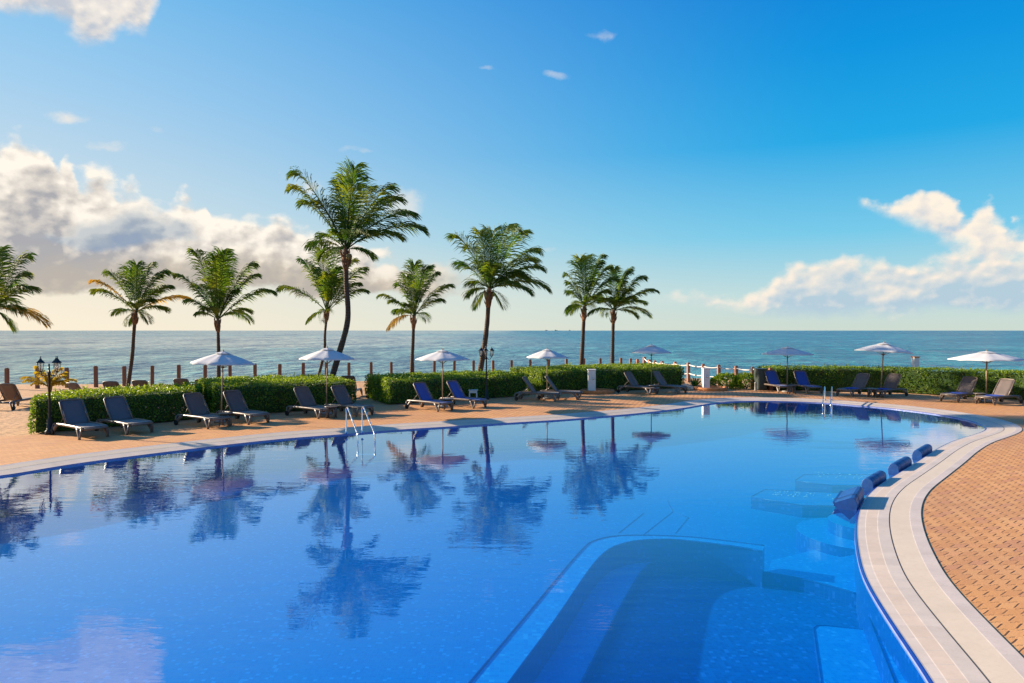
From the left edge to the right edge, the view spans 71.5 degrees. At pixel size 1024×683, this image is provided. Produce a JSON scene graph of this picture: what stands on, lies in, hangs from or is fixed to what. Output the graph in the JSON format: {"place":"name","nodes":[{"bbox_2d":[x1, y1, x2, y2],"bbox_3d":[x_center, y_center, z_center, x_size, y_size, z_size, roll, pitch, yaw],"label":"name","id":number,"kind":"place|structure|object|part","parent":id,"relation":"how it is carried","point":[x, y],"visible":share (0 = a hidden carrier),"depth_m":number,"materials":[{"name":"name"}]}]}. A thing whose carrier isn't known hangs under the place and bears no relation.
{"place":"outdoors","nodes":[
{"label":"outdoors","id":0,"kind":"place"},
{"bbox_2d":[0,478,856,682],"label":"pool floor","id":1,"kind":"structure","parent":0,"point":[408,583],"depth_m":11.89,"materials":[{"name":"tile"}]},
{"bbox_2d":[0,441,973,682],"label":"pool wall","id":2,"kind":"structure","parent":1,"relation":"on","point":[866,607],"depth_m":8.17,"materials":[{"name":"tile"}]},
{"bbox_2d":[0,397,1023,682],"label":"pool coping","id":3,"kind":"object","parent":2,"relation":"on","point":[892,541],"visible":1,"depth_m":10.64,"materials":[{"name":"stone"}]},
{"bbox_2d":[345,407,375,444],"bbox_3d":[-4.428,2.804,20.642,0.557,1.683,2.036,0,1,-22],"label":"pool handrail","id":4,"kind":"object","parent":3,"relation":"attached to","point":[361,432],"visible":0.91,"depth_m":20.86,"materials":[{"name":"metal"}]},
{"bbox_2d":[822,386,832,409],"bbox_3d":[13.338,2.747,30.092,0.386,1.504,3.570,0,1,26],"label":"pool handrail","id":5,"kind":"object","parent":3,"relation":"attached to","point":[831,398],"visible":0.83,"depth_m":30.02,"materials":[{"name":"metal"}]},
{"bbox_2d":[832,486,863,519],"bbox_3d":[6.211,2.959,13.118,0.422,0.412,1.100,1,1,32],"label":"headrest pad","id":6,"kind":"object","parent":3,"relation":"attached to","point":[847,503],"visible":0.96,"depth_m":12.70,"materials":[{"name":"blue plastic"}]},
{"bbox_2d":[861,470,885,487],"bbox_3d":[7.572,2.914,14.878,0.247,0.283,1.100,1,1,40],"label":"headrest pad","id":7,"kind":"object","parent":3,"relation":"attached to","point":[875,479],"visible":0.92,"depth_m":14.58,"materials":[{"name":"blue plastic"}]},
{"bbox_2d":[888,456,911,471],"bbox_3d":[9.022,2.888,16.539,0.247,0.283,1.250,1,1,41],"label":"headrest pad","id":8,"kind":"object","parent":3,"relation":"attached to","point":[901,464],"visible":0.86,"depth_m":16.23,"materials":[{"name":"blue plastic"}]},
{"bbox_2d":[912,444,931,457],"bbox_3d":[10.600,2.860,18.376,0.247,0.283,1.300,1,1,41],"label":"headrest pad","id":9,"kind":"object","parent":3,"relation":"attached to","point":[923,451],"visible":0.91,"depth_m":18.02,"materials":[{"name":"blue plastic"}]},
{"bbox_2d":[468,535,764,682],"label":"spa rim","id":10,"kind":"object","parent":1,"relation":"on","point":[523,652],"visible":0.88,"depth_m":10.56,"materials":[{"name":"tile"}]},
{"bbox_2d":[619,501,688,534],"bbox_3d":[3.317,3.837,15.491,1.036,0.015,3.170,0,1,27],"label":"floor joint","id":11,"kind":"object","parent":1,"relation":"on","point":[658,522],"visible":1,"depth_m":15.17,"materials":[{"name":"blue tile"}]},
{"bbox_2d":[534,555,855,682],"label":"spa bench","id":12,"kind":"object","parent":1,"relation":"on","point":[579,652],"visible":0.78,"depth_m":10.10,"materials":[{"name":"tile"}]},
{"bbox_2d":[590,574,859,682],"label":"spa floor","id":13,"kind":"structure","parent":1,"relation":"on","point":[674,628],"depth_m":9.29,"materials":[{"name":"tile"}]},
{"bbox_2d":[813,625,881,682],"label":"spa seat","id":14,"kind":"object","parent":13,"relation":"on","point":[844,655],"visible":0.8,"depth_m":8.38,"materials":[{"name":"tile"}]},
{"bbox_2d":[868,616,905,682],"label":"spa seat","id":15,"kind":"object","parent":13,"relation":"on","point":[888,670],"visible":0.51,"depth_m":7.75,"materials":[{"name":"tile"}]},
{"bbox_2d":[750,491,840,517],"bbox_3d":[6.065,3.408,14.938,2.039,0.262,1.341,0,1,12],"label":"pool ledge","id":16,"kind":"object","parent":1,"relation":"on","point":[805,509],"visible":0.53,"depth_m":14.55,"materials":[{"name":"tile"}]},
{"bbox_2d":[768,550,838,570],"bbox_3d":[5.108,3.828,11.800,1.489,0.220,2.672,1,1,30],"label":"pool ledge","id":17,"kind":"object","parent":1,"relation":"on","point":[810,556],"visible":0.23,"depth_m":12.11,"materials":[{"name":"tile"}]},
{"bbox_2d":[796,513,855,556],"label":"pool steps","id":18,"kind":"structure","parent":1,"relation":"on","point":[833,534],"depth_m":12.84,"materials":[{"name":"tile"}]},
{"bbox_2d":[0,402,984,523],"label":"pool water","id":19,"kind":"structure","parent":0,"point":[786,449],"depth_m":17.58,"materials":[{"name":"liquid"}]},
{"bbox_2d":[0,331,1023,403],"bbox_3d":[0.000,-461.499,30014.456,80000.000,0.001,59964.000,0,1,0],"label":"sea","id":20,"kind":"structure","parent":0,"point":[80,354],"depth_m":139.09,"materials":[{"name":"liquid"}]},
{"bbox_2d":[0,378,1023,435],"bbox_3d":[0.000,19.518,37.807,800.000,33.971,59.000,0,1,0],"label":"beach sand","id":21,"kind":"structure","parent":0,"point":[14,422],"depth_m":31.88,"materials":[{"name":"sand"}]},
{"bbox_2d":[4,368,9,382],"bbox_3d":[-27.009,2.048,38.029,0.170,1.272,0.170,1,2,5],"label":"beach post","id":22,"kind":"object","parent":21,"relation":"on","point":[6,376],"visible":0.79,"depth_m":37.95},
{"bbox_2d":[0,383,37,409],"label":"sun lounger","id":23,"kind":"object","parent":21,"relation":"on","point":[9,391],"visible":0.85,"depth_m":28.40,"materials":[{"name":"fabric"}]},
{"bbox_2d":[0,245,53,333],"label":"palm tree","id":24,"kind":"object","parent":21,"relation":"on","point":[8,291],"visible":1,"depth_m":31.12,"materials":[{"name":"green plant"}]},
{"bbox_2d":[35,368,39,388],"bbox_3d":[-25.734,2.065,38.556,0.170,1.281,0.170,-1,0,-3],"label":"beach post","id":25,"kind":"object","parent":21,"relation":"on","point":[36,386],"visible":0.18,"depth_m":38.47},
{"bbox_2d":[20,366,76,391],"bbox_3d":[-20.526,1.822,31.572,2.578,1.586,1.087,0,1,0],"label":"areca palm","id":26,"kind":"object","parent":21,"relation":"on","point":[54,380],"visible":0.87,"depth_m":31.51,"materials":[{"name":"plant"}]},
{"bbox_2d":[64,367,68,387],"bbox_3d":[-24.436,2.058,39.044,0.170,1.259,0.170,-1,2,-1],"label":"beach post","id":27,"kind":"object","parent":21,"relation":"on","point":[66,369],"visible":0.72,"depth_m":38.97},
{"bbox_2d":[66,382,81,389],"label":"sun lounger","id":28,"kind":"object","parent":21,"relation":"on","point":[72,386],"visible":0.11,"depth_m":28.82,"materials":[{"name":"plastic"}]},
{"bbox_2d":[93,366,97,386],"bbox_3d":[-23.148,2.024,39.554,0.170,1.340,0.170,-1,1,0],"label":"beach post","id":29,"kind":"object","parent":21,"relation":"on","point":[95,371],"visible":0.79,"depth_m":39.48,"materials":[{"name":"wood"}]},
{"bbox_2d":[102,381,118,389],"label":"sun lounger","id":30,"kind":"object","parent":21,"relation":"on","point":[107,384],"visible":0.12,"depth_m":29.72,"materials":[{"name":"plastic"}]},
{"bbox_2d":[27,381,203,433],"bbox_3d":[-13.216,2.104,24.452,2.663,1.342,6.579,1,1,40],"label":"hedge","id":31,"kind":"object","parent":21,"relation":"on","point":[156,403],"visible":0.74,"depth_m":23.62,"materials":[{"name":"green plant"}]},
{"bbox_2d":[122,366,126,385],"bbox_3d":[-21.837,2.023,40.060,0.170,1.289,0.170,0,2,1],"label":"beach post","id":32,"kind":"object","parent":21,"relation":"on","point":[124,376],"visible":0.79,"depth_m":39.98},
{"bbox_2d":[132,380,147,385],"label":"sun lounger","id":33,"kind":"object","parent":21,"relation":"on","point":[138,382],"visible":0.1,"depth_m":30.05,"materials":[{"name":"plastic"}]},
{"bbox_2d":[88,259,191,386],"bbox_3d":[-18.906,-0.808,36.087,4.437,6.923,3.268,0,1,12],"label":"palm tree","id":34,"kind":"object","parent":21,"relation":"on","point":[134,274],"visible":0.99,"depth_m":35.98,"materials":[{"name":"green plant"}]},
{"bbox_2d":[150,365,153,385],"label":"beach post","id":35,"kind":"object","parent":21,"relation":"on","point":[151,374],"visible":0.79,"depth_m":40.49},
{"bbox_2d":[177,365,180,377],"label":"beach post","id":36,"kind":"object","parent":21,"relation":"on","point":[178,371],"visible":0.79,"depth_m":41.01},
{"bbox_2d":[173,378,189,384],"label":"sun lounger","id":37,"kind":"object","parent":21,"relation":"on","point":[178,381],"visible":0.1,"depth_m":31.15,"materials":[{"name":"plastic"}]},
{"bbox_2d":[203,365,206,378],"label":"beach post","id":38,"kind":"object","parent":21,"relation":"on","point":[204,371],"visible":0.56,"depth_m":41.51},
{"bbox_2d":[171,245,277,377],"bbox_3d":[-14.561,-1.163,36.182,4.384,7.557,3.980,-1,1,-44],"label":"palm tree","id":39,"kind":"object","parent":21,"relation":"on","point":[218,283],"visible":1,"depth_m":35.73,"materials":[{"name":"green plant"}]},
{"bbox_2d":[228,365,231,376],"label":"beach post","id":40,"kind":"object","parent":21,"relation":"on","point":[229,370],"visible":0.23,"depth_m":42.01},
{"bbox_2d":[253,363,256,376],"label":"beach post","id":41,"kind":"object","parent":21,"relation":"on","point":[254,370],"visible":0.59,"depth_m":42.51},
{"bbox_2d":[197,372,356,414],"bbox_3d":[-9.584,1.985,29.145,6.261,1.428,4.558,-1,1,-37],"label":"hedge","id":42,"kind":"object","parent":21,"relation":"on","point":[269,393],"visible":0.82,"depth_m":27.27,"materials":[{"name":"green plant"}]},
{"bbox_2d":[278,364,281,374],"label":"beach post","id":43,"kind":"object","parent":21,"relation":"on","point":[279,369],"visible":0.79,"depth_m":43.02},
{"bbox_2d":[301,363,304,374],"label":"beach post","id":44,"kind":"object","parent":21,"relation":"on","point":[303,369],"visible":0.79,"depth_m":43.53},
{"bbox_2d":[275,243,370,374],"bbox_3d":[-9.844,-1.381,38.022,5.510,8.027,3.462,1,1,38],"label":"palm tree","id":45,"kind":"object","parent":21,"relation":"on","point":[326,283],"visible":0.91,"depth_m":37.86,"materials":[{"name":"green plant"}]},
{"bbox_2d":[347,362,350,375],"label":"beach post","id":46,"kind":"object","parent":21,"relation":"on","point":[348,369],"visible":0.79,"depth_m":44.55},
{"bbox_2d":[341,375,362,398],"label":"sun lounger","id":47,"kind":"object","parent":21,"relation":"on","point":[352,378],"visible":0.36,"depth_m":33.18,"materials":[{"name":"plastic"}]},
{"bbox_2d":[284,156,429,375],"bbox_3d":[-7.152,-2.785,33.016,6.674,11.076,4.247,0,1,0],"label":"palm tree","id":48,"kind":"object","parent":21,"relation":"on","point":[349,219],"visible":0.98,"depth_m":32.65,"materials":[{"name":"green plant"}]},
{"bbox_2d":[370,362,372,373],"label":"beach post","id":49,"kind":"object","parent":21,"relation":"on","point":[371,367],"visible":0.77,"depth_m":45.04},
{"bbox_2d":[390,362,392,373],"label":"beach post","id":50,"kind":"object","parent":21,"relation":"on","point":[391,367],"visible":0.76,"depth_m":45.50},
{"bbox_2d":[376,258,455,374],"bbox_3d":[-5.541,-1.044,39.814,3.748,7.250,3.980,-1,1,-31],"label":"palm tree","id":51,"kind":"object","parent":21,"relation":"on","point":[414,283],"visible":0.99,"depth_m":39.82,"materials":[{"name":"green plant"}]},
{"bbox_2d":[433,361,435,372],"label":"beach post","id":52,"kind":"object","parent":21,"relation":"on","point":[434,366],"visible":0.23,"depth_m":46.56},
{"bbox_2d":[364,369,530,403],"bbox_3d":[-3.013,1.977,33.552,7.814,1.312,3.974,-1,1,-33],"label":"hedge","id":53,"kind":"object","parent":21,"relation":"on","point":[390,388],"visible":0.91,"depth_m":32.29,"materials":[{"name":"green plant"}]},
{"bbox_2d":[472,360,474,372],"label":"beach post","id":54,"kind":"object","parent":21,"relation":"on","point":[473,364],"visible":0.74,"depth_m":47.53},
{"bbox_2d":[445,223,552,370],"bbox_3d":[-0.744,-2.166,39.931,6.190,9.578,4.637,0,1,0],"label":"palm tree","id":55,"kind":"object","parent":21,"relation":"on","point":[488,270],"visible":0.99,"depth_m":39.69,"materials":[{"name":"green plant"}]},
{"bbox_2d":[0,390,1023,657],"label":"pool deck","id":56,"kind":"structure","parent":21,"relation":"on","point":[972,514],"depth_m":18.22,"materials":[{"name":"ceramic"}]},
{"bbox_2d":[36,356,61,434],"bbox_3d":[-13.803,1.600,21.323,0.728,2.340,0.469,0,1,0],"label":"lamp post","id":57,"kind":"object","parent":56,"relation":"on","point":[49,419],"visible":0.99,"depth_m":21.18,"materials":[{"name":"metal"}]},
{"bbox_2d":[50,398,108,439],"bbox_3d":[-12.706,2.249,20.941,2.037,1.053,0.900,1,1,36],"label":"sun lounger","id":58,"kind":"object","parent":56,"relation":"on","point":[75,415],"visible":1,"depth_m":21.07,"materials":[{"name":"fabric"}]},
{"bbox_2d":[95,396,153,434],"bbox_3d":[-11.879,2.236,21.826,2.037,1.053,0.900,1,1,34],"label":"sun lounger","id":59,"kind":"object","parent":56,"relation":"on","point":[118,411],"visible":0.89,"depth_m":21.92,"materials":[{"name":"plastic"}]},
{"bbox_2d":[174,392,230,428],"bbox_3d":[-10.031,2.215,23.130,2.037,1.053,0.900,1,1,34],"label":"sun lounger","id":60,"kind":"object","parent":56,"relation":"on","point":[197,409],"visible":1,"depth_m":23.24,"materials":[{"name":"fabric"}]},
{"bbox_2d":[190,350,254,422],"bbox_3d":[-9.761,1.503,24.022,1.968,2.465,1.969,0,1,17],"label":"parasol","id":61,"kind":"object","parent":56,"relation":"on","point":[222,358],"visible":0.88,"depth_m":23.59,"materials":[{"name":"white fabric"}]},
{"bbox_2d":[217,412,232,425],"bbox_3d":[-9.324,2.531,23.134,0.480,0.428,0.480,0,1,0],"label":"side table","id":62,"kind":"object","parent":56,"relation":"on","point":[225,413],"visible":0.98,"depth_m":23.09,"materials":[{"name":"plastic"}]},
{"bbox_2d":[214,390,269,424],"bbox_3d":[-9.121,2.200,24.120,2.037,1.053,0.900,1,1,34],"label":"sun lounger","id":63,"kind":"object","parent":56,"relation":"on","point":[236,403],"visible":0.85,"depth_m":24.23,"materials":[{"name":"fabric"}]},
{"bbox_2d":[285,386,336,418],"bbox_3d":[-7.231,2.175,25.722,2.037,1.053,0.900,1,1,36],"label":"sun lounger","id":64,"kind":"object","parent":56,"relation":"on","point":[305,397],"visible":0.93,"depth_m":25.86,"materials":[{"name":"fabric"}]},
{"bbox_2d":[299,346,354,414],"bbox_3d":[-6.824,1.431,26.265,1.855,2.531,1.856,0,1,5],"label":"parasol","id":65,"kind":"object","parent":56,"relation":"on","point":[327,354],"visible":0.94,"depth_m":25.87,"materials":[{"name":"white fabric"}]},
{"bbox_2d":[324,405,337,417],"bbox_3d":[-6.402,2.499,25.203,0.480,0.428,0.480,0,1,0],"label":"side table","id":66,"kind":"object","parent":56,"relation":"on","point":[332,406],"visible":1,"depth_m":25.07,"materials":[{"name":"plastic"}]},
{"bbox_2d":[322,385,373,416],"bbox_3d":[-6.044,2.165,26.379,2.037,1.053,0.900,1,1,36],"label":"sun lounger","id":67,"kind":"object","parent":56,"relation":"on","point":[342,396],"visible":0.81,"depth_m":26.50,"materials":[{"name":"fabric"}]},
{"bbox_2d":[405,382,453,411],"bbox_3d":[-3.213,2.141,27.924,2.037,1.053,0.900,1,1,40],"label":"sun lounger","id":68,"kind":"object","parent":56,"relation":"on","point":[423,392],"visible":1,"depth_m":28.07,"materials":[{"name":"fabric"}]},
{"bbox_2d":[415,348,469,407],"bbox_3d":[-2.799,1.464,28.689,2.028,2.384,2.028,0,1,22],"label":"parasol","id":69,"kind":"object","parent":56,"relation":"on","point":[442,355],"visible":0.89,"depth_m":28.19,"materials":[{"name":"white fabric"}]},
{"bbox_2d":[442,398,453,409],"bbox_3d":[-2.514,2.456,27.928,0.480,0.428,0.480,0,1,0],"label":"side table","id":70,"kind":"object","parent":56,"relation":"on","point":[445,399],"visible":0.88,"depth_m":27.80,"materials":[{"name":"plastic"}]},
{"bbox_2d":[439,380,487,408],"bbox_3d":[-1.972,2.125,28.968,2.037,1.053,0.900,1,1,36],"label":"sun lounger","id":71,"kind":"object","parent":56,"relation":"on","point":[456,390],"visible":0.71,"depth_m":29.04,"materials":[{"name":"fabric"}]},
{"bbox_2d":[468,389,477,396],"bbox_3d":[-1.760,2.391,32.292,0.420,0.418,0.400,0,1,0],"label":"side table","id":72,"kind":"object","parent":56,"relation":"on","point":[473,391],"visible":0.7,"depth_m":32.12,"materials":[{"name":"white paint"}]},
{"bbox_2d":[478,346,493,399],"bbox_3d":[-1.151,1.404,32.041,0.723,2.400,0.494,0,1,0],"label":"lamp post","id":73,"kind":"object","parent":56,"relation":"on","point":[486,358],"visible":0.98,"depth_m":31.91,"materials":[{"name":"metal"}]},
{"bbox_2d":[514,376,561,401],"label":"sun lounger","id":74,"kind":"object","parent":56,"relation":"on","point":[530,387],"visible":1,"depth_m":31.47,"materials":[{"name":"plastic"}]},
{"bbox_2d":[527,348,567,398],"bbox_3d":[1.599,1.439,32.278,1.825,2.322,1.825,0,1,-3],"label":"parasol","id":75,"kind":"object","parent":56,"relation":"on","point":[547,353],"visible":0.99,"depth_m":31.87,"materials":[{"name":"white fabric"}]},
{"bbox_2d":[537,375,582,399],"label":"sun lounger","id":76,"kind":"object","parent":56,"relation":"on","point":[576,393],"visible":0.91,"depth_m":32.11,"materials":[{"name":"plastic"}]},
{"bbox_2d":[617,371,659,394],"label":"sun lounger","id":77,"kind":"object","parent":56,"relation":"on","point":[631,379],"visible":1,"depth_m":35.18,"materials":[{"name":"fabric"}]},
{"bbox_2d":[632,343,670,391],"bbox_3d":[7.025,1.320,35.824,1.958,2.450,1.958,0,1,11],"label":"parasol","id":78,"kind":"object","parent":56,"relation":"on","point":[653,349],"visible":0.91,"depth_m":35.35,"materials":[{"name":"white fabric"}]},
{"bbox_2d":[645,371,687,393],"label":"sun lounger","id":79,"kind":"object","parent":56,"relation":"on","point":[660,379],"visible":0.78,"depth_m":35.70,"materials":[{"name":"plastic"}]},
{"bbox_2d":[753,368,767,389],"bbox_3d":[12.992,1.951,37.190,0.520,1.085,0.780,0,1,0],"label":"utility cabinet","id":80,"kind":"object","parent":56,"relation":"on","point":[760,379],"visible":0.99,"depth_m":36.84,"materials":[{"name":"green metal"}]},
{"bbox_3d":[12.992,1.980,36.825,0.380,0.900,0.048,0,1,0],"label":"door","id":81,"kind":"part","parent":80,"relation":"part of","materials":[{"name":"grey metal"}]},
{"bbox_2d":[763,370,793,392],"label":"sun lounger","id":82,"kind":"object","parent":56,"relation":"on","point":[772,378],"visible":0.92,"depth_m":36.57,"materials":[{"name":"fabric"}]},
{"bbox_2d":[763,346,813,391],"bbox_3d":[13.871,1.375,35.824,2.296,2.341,2.296,0,1,2],"label":"parasol","id":83,"kind":"object","parent":56,"relation":"on","point":[787,351],"visible":0.95,"depth_m":35.32,"materials":[{"name":"white fabric"}]},
{"bbox_2d":[786,385,796,393],"bbox_3d":[13.690,2.349,34.832,0.480,0.428,0.480,0,1,0],"label":"side table","id":84,"kind":"object","parent":56,"relation":"on","point":[790,387],"visible":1,"depth_m":34.70,"materials":[{"name":"plastic"}]},
{"bbox_2d":[788,370,822,393],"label":"sun lounger","id":85,"kind":"object","parent":56,"relation":"on","point":[802,379],"visible":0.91,"depth_m":36.15,"materials":[{"name":"fabric"}]},
{"bbox_2d":[836,373,875,396],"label":"sun lounger","id":86,"kind":"object","parent":56,"relation":"on","point":[860,381],"visible":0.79,"depth_m":33.95,"materials":[{"name":"fabric"}]},
{"bbox_2d":[867,388,877,397],"bbox_3d":[16.722,2.378,32.979,0.480,0.428,0.480,0,1,0],"label":"side table","id":87,"kind":"object","parent":56,"relation":"on","point":[873,392],"visible":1,"depth_m":32.84,"materials":[{"name":"plastic"}]},
{"bbox_2d":[855,341,913,395],"bbox_3d":[17.583,1.292,33.680,2.440,2.606,2.445,0,1,22],"label":"parasol","id":88,"kind":"object","parent":56,"relation":"on","point":[883,347],"visible":0.95,"depth_m":33.20,"materials":[{"name":"white fabric"}]},
{"bbox_2d":[867,373,907,397],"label":"sun lounger","id":89,"kind":"object","parent":56,"relation":"on","point":[892,380],"visible":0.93,"depth_m":33.60,"materials":[{"name":"fabric"}]},
{"bbox_2d":[940,376,983,402],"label":"sun lounger","id":90,"kind":"object","parent":56,"relation":"on","point":[967,384],"visible":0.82,"depth_m":31.37,"materials":[{"name":"plastic"}]},
{"bbox_2d":[974,393,986,402],"bbox_3d":[20.000,2.418,30.392,0.480,0.428,0.480,0,1,0],"label":"side table","id":91,"kind":"object","parent":56,"relation":"on","point":[980,399],"visible":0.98,"depth_m":30.26,"materials":[{"name":"plastic"}]},
{"bbox_2d":[948,350,1023,401],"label":"parasol","id":92,"kind":"object","parent":56,"relation":"on","point":[986,356],"visible":0.92,"depth_m":30.46,"materials":[{"name":"white fabric"}]},
{"bbox_2d":[975,378,1022,405],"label":"sun lounger","id":93,"kind":"object","parent":56,"relation":"on","point":[1004,386],"visible":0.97,"depth_m":30.11,"materials":[{"name":"fabric"}]},
{"bbox_2d":[562,253,620,365],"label":"palm tree","id":94,"kind":"object","parent":21,"relation":"on","point":[593,272],"visible":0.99,"depth_m":42.65,"materials":[{"name":"green plant"}]},
{"bbox_2d":[508,362,684,390],"bbox_3d":[4.706,1.849,38.598,9.001,1.408,4.488,0,1,-22],"label":"hedge","id":95,"kind":"object","parent":21,"relation":"on","point":[573,377],"visible":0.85,"depth_m":36.96,"materials":[{"name":"green plant"}]},
{"bbox_2d":[580,369,614,393],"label":"shower pillar","id":96,"kind":"structure","parent":21,"relation":"on","point":[591,389],"depth_m":35.25,"materials":[{"name":"white paint"}]},
{"bbox_2d":[588,263,659,364],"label":"palm tree","id":97,"kind":"object","parent":21,"relation":"on","point":[620,297],"visible":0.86,"depth_m":43.91,"materials":[{"name":"green plant"}]},
{"bbox_2d":[687,362,689,381],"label":"beach post","id":98,"kind":"object","parent":21,"relation":"on","point":[688,371],"visible":0.79,"depth_m":43.28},
{"bbox_2d":[687,376,700,385],"bbox_3d":[9.887,2.171,38.223,1.136,0.674,1.332,0,1,24],"label":"agave plant","id":99,"kind":"object","parent":21,"relation":"on","point":[695,382],"visible":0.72,"depth_m":38.16,"materials":[{"name":"green plant"}]},
{"bbox_2d":[694,368,727,390],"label":"shower pillar","id":100,"kind":"structure","parent":21,"relation":"on","point":[705,386],"depth_m":36.95,"materials":[{"name":"white paint"}]},
{"bbox_2d":[717,365,720,385],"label":"beach post","id":101,"kind":"object","parent":21,"relation":"on","point":[718,370],"visible":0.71,"depth_m":40.57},
{"bbox_2d":[710,372,743,389],"bbox_3d":[11.434,2.090,38.301,2.266,0.967,1.546,0,1,0],"label":"bush","id":102,"kind":"object","parent":21,"relation":"on","point":[718,378],"visible":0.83,"depth_m":38.02,"materials":[{"name":"green plant"}]},
{"bbox_2d":[734,366,737,374],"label":"beach post","id":103,"kind":"object","parent":21,"relation":"on","point":[735,371],"visible":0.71,"depth_m":39.32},
{"bbox_2d":[730,371,753,388],"bbox_3d":[12.567,2.079,38.010,1.751,1.020,1.639,1,1,37],"label":"bush","id":104,"kind":"object","parent":21,"relation":"on","point":[749,376],"visible":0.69,"depth_m":37.77,"materials":[{"name":"green plant"}]},
{"bbox_2d":[751,367,754,388],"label":"beach post","id":105,"kind":"object","parent":21,"relation":"on","point":[752,371],"visible":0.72,"depth_m":38.20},
{"bbox_2d":[644,358,753,370],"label":"fence rope","id":106,"kind":"object","parent":105,"relation":"attached to","point":[703,366],"visible":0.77,"depth_m":41.27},
{"bbox_2d":[768,368,772,390],"bbox_3d":[13.525,2.048,37.192,0.170,1.348,0.170,0,0,-1],"label":"beach post","id":107,"kind":"object","parent":21,"relation":"on","point":[770,388],"visible":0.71,"depth_m":37.11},
{"bbox_2d":[757,363,1023,399],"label":"hedge","id":108,"kind":"object","parent":21,"relation":"on","point":[935,380],"visible":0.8,"depth_m":35.38,"materials":[{"name":"green plant"}]},
{"bbox_2d":[449,406,1001,436],"bbox_3d":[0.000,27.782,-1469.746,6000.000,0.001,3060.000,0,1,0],"label":"ground","id":109,"kind":"structure","parent":0,"point":[671,406],"depth_m":40.86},
{"bbox_2d":[911,356,919,370],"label":"white pillar","id":110,"kind":"structure","parent":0,"point":[914,361],"depth_m":36.88,"materials":[{"name":"paint"}]}
]}

